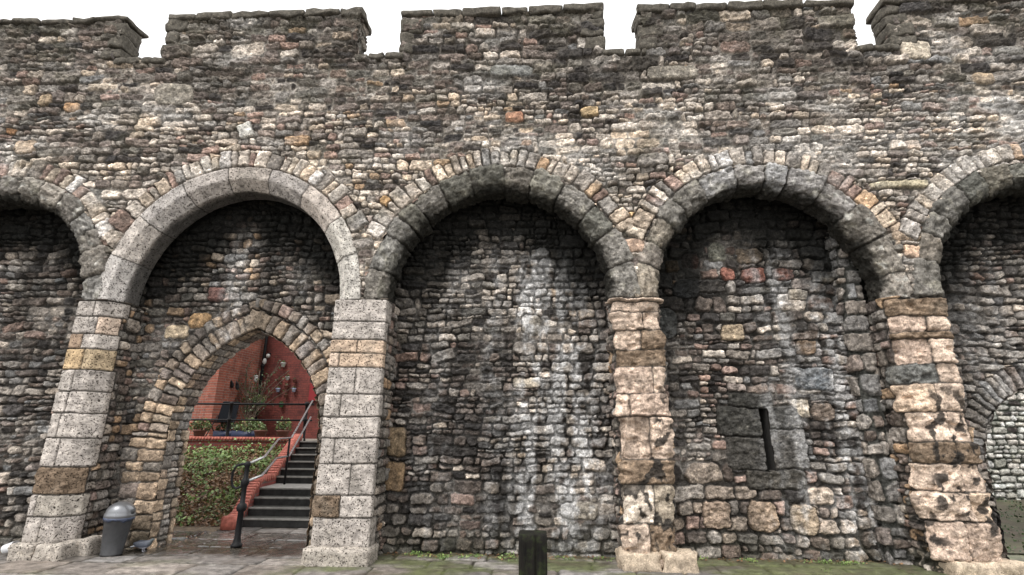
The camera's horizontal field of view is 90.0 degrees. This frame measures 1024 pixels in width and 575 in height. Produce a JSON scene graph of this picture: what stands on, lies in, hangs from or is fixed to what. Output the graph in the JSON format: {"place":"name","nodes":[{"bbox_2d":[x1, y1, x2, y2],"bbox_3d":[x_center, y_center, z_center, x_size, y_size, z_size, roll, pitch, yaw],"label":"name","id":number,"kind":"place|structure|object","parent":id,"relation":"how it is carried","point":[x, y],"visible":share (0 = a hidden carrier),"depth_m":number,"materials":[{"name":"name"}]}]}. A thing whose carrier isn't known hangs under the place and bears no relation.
{"place":"outdoors","nodes":[
{"label":"outdoors","id":0,"kind":"place"},
{"bbox_2d":[174,451,273,532],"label":"bank","id":1,"kind":"structure","parent":0,"point":[209,528],"depth_m":9.15,"materials":[{"name":"green plant"}]},
{"bbox_2d":[174,445,281,526],"bbox_3d":[-7.330,3.932,10.548,5.033,1.254,3.524,0,-16,3],"label":"ivy","id":2,"kind":"object","parent":1,"relation":"on","point":[221,503],"visible":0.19,"depth_m":10.10,"materials":[{"name":"green plant"}]},
{"bbox_2d":[176,438,286,525],"bbox_3d":[-7.430,3.840,10.576,4.853,1.462,3.552,0,-16,3],"label":"shrub growth","id":3,"kind":"object","parent":1,"relation":"on","point":[223,462],"visible":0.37,"depth_m":11.08,"materials":[{"name":"green plant"}]},
{"bbox_2d":[188,336,318,438],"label":"brick building","id":4,"kind":"structure","parent":0,"point":[218,389],"depth_m":16.63,"materials":[{"name":"brick"}]},
{"bbox_2d":[230,380,238,389],"bbox_3d":[-8.648,2.950,15.782,0.529,0.406,0.100,0,-16,3],"label":"wall ornament","id":5,"kind":"object","parent":4,"relation":"attached to","point":[232,385],"depth_m":15.74,"materials":[{"name":"black metal"}]},
{"bbox_2d":[251,380,266,406],"bbox_3d":[-8.069,3.410,16.449,0.458,0.880,0.517,0,-16,3],"label":"hanging basket","id":6,"kind":"object","parent":4,"relation":"hanging from","point":[259,396],"visible":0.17,"depth_m":16.27,"materials":[{"name":"green plant"}]},
{"bbox_2d":[234,357,292,429],"bbox_3d":[-8.101,3.272,16.005,2.539,2.360,0.490,0,-16,3],"label":"climbing plant","id":7,"kind":"object","parent":4,"relation":"attached to","point":[249,410],"visible":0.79,"depth_m":15.97,"materials":[{"name":"green plant"}]},
{"bbox_2d":[0,0,878,57],"label":"sky","id":8,"kind":"structure","parent":0,"point":[384,17],"materials":[{"name":"white"}]},
{"bbox_2d":[0,527,1023,574],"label":"pavement","id":9,"kind":"structure","parent":0,"point":[270,551],"depth_m":6.39,"materials":[{"name":"grey stone"}]},
{"bbox_2d":[1,540,19,552],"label":"plastic cup","id":10,"kind":"object","parent":9,"relation":"on","point":[4,549],"visible":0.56,"depth_m":6.68,"materials":[{"name":"white plastic"}]},
{"bbox_2d":[99,501,135,556],"bbox_3d":[-5.278,3.210,6.843,0.363,0.653,0.357,2,-16,3],"label":"litter bin","id":11,"kind":"object","parent":9,"relation":"on","point":[118,517],"visible":1,"depth_m":6.74,"materials":[{"name":"grey metal"}]},
{"bbox_2d":[130,538,154,551],"bbox_3d":[-5.006,3.490,6.934,0.292,0.163,0.118,3,-16,-9],"label":"pigeon","id":12,"kind":"object","parent":9,"relation":"on","point":[142,544],"visible":1,"depth_m":6.90,"materials":[{"name":"grey"}]},
{"bbox_2d":[230,400,312,547],"bbox_3d":[-4.471,3.195,9.824,0.291,2.305,4.980,4,-16,-12],"label":"handrail","id":13,"kind":"object","parent":9,"relation":"on","point":[241,507],"visible":1,"depth_m":7.50,"materials":[{"name":"black metal"}]},
{"bbox_2d":[135,532,903,564],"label":"leaf litter","id":14,"kind":"object","parent":9,"relation":"on","point":[583,556],"visible":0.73,"depth_m":6.70,"materials":[{"name":"brown plant"}]},
{"bbox_2d":[406,550,863,572],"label":"weeds","id":15,"kind":"object","parent":9,"relation":"on","point":[507,554],"visible":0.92,"depth_m":6.66,"materials":[{"name":"green plant"}]},
{"bbox_2d":[996,499,1023,552],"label":"verge","id":16,"kind":"structure","parent":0,"point":[1008,523],"depth_m":8.95,"materials":[{"name":"green plant"}]},
{"bbox_2d":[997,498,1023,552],"bbox_3d":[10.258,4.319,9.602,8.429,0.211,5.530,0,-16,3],"label":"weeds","id":17,"kind":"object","parent":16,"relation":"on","point":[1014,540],"visible":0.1,"depth_m":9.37,"materials":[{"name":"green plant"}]},
{"label":"ground","id":18,"kind":"structure","parent":0,"visible":0},
{"bbox_2d":[186,436,316,451],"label":"terrace","id":19,"kind":"structure","parent":18,"relation":"on","point":[223,442],"depth_m":12.36,"materials":[{"name":"brick"}]},
{"bbox_2d":[189,418,211,436],"bbox_3d":[-8.092,3.652,13.275,0.599,0.544,0.326,0,-16,3],"label":"potted plant","id":20,"kind":"object","parent":19,"relation":"on","point":[199,426],"visible":0.88,"depth_m":13.23,"materials":[{"name":"green plant"}]},
{"bbox_2d":[205,401,239,436],"bbox_3d":[-7.856,3.613,13.970,0.569,1.020,0.823,1,-16,-3],"label":"garden chair","id":21,"kind":"object","parent":19,"relation":"on","point":[224,412],"visible":0.55,"depth_m":14.21,"materials":[{"name":"black"}]},
{"bbox_2d":[213,422,235,436],"bbox_3d":[-7.675,3.856,13.825,0.667,0.454,0.351,0,-16,3],"label":"planter trough","id":22,"kind":"object","parent":19,"relation":"on","point":[220,433],"visible":0.62,"depth_m":13.70,"materials":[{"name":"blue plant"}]},
{"bbox_2d":[231,417,261,436],"bbox_3d":[-6.998,3.735,13.609,0.824,0.580,0.437,0,-16,3],"label":"planter trough","id":23,"kind":"object","parent":19,"relation":"on","point":[246,432],"visible":0.69,"depth_m":13.48,"materials":[{"name":"green plant"}]},
{"bbox_2d":[190,402,313,440],"bbox_3d":[-7.653,3.348,12.859,5.350,0.950,0.117,0,-16,3],"label":"terrace railing","id":24,"kind":"object","parent":19,"relation":"on","point":[229,419],"visible":0.51,"depth_m":12.83,"materials":[{"name":"black metal"}]},
{"bbox_2d":[254,422,267,436],"bbox_3d":[-6.422,3.669,13.087,0.331,0.432,0.315,0,-16,3],"label":"potted plant","id":25,"kind":"object","parent":19,"relation":"on","point":[259,432],"visible":0.96,"depth_m":13.02,"materials":[{"name":"green plant"}]},
{"bbox_2d":[275,416,291,436],"bbox_3d":[-5.895,3.617,13.184,0.438,0.591,0.318,-7,-17,25],"label":"potted plant","id":26,"kind":"object","parent":19,"relation":"on","point":[284,432],"visible":0.94,"depth_m":13.12,"materials":[{"name":"green plant"}]},
{"bbox_2d":[220,434,316,529],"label":"stone steps","id":27,"kind":"structure","parent":18,"relation":"on","point":[271,500],"depth_m":9.55,"materials":[{"name":"stone"}]},
{"bbox_2d":[0,0,1023,574],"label":"town wall","id":28,"kind":"structure","parent":18,"relation":"on","point":[680,288],"depth_m":7.70,"materials":[{"name":"stone"}]},
{"bbox_2d":[519,530,546,574],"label":"timber post","id":29,"kind":"object","parent":18,"relation":"on","point":[532,552],"visible":1,"depth_m":3.17,"materials":[{"name":"black wood"}]},
{"bbox_2d":[985,391,1023,499],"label":"rubble wall","id":30,"kind":"structure","parent":18,"relation":"on","point":[1004,455],"depth_m":12.27,"materials":[{"name":"stone"}]}
]}

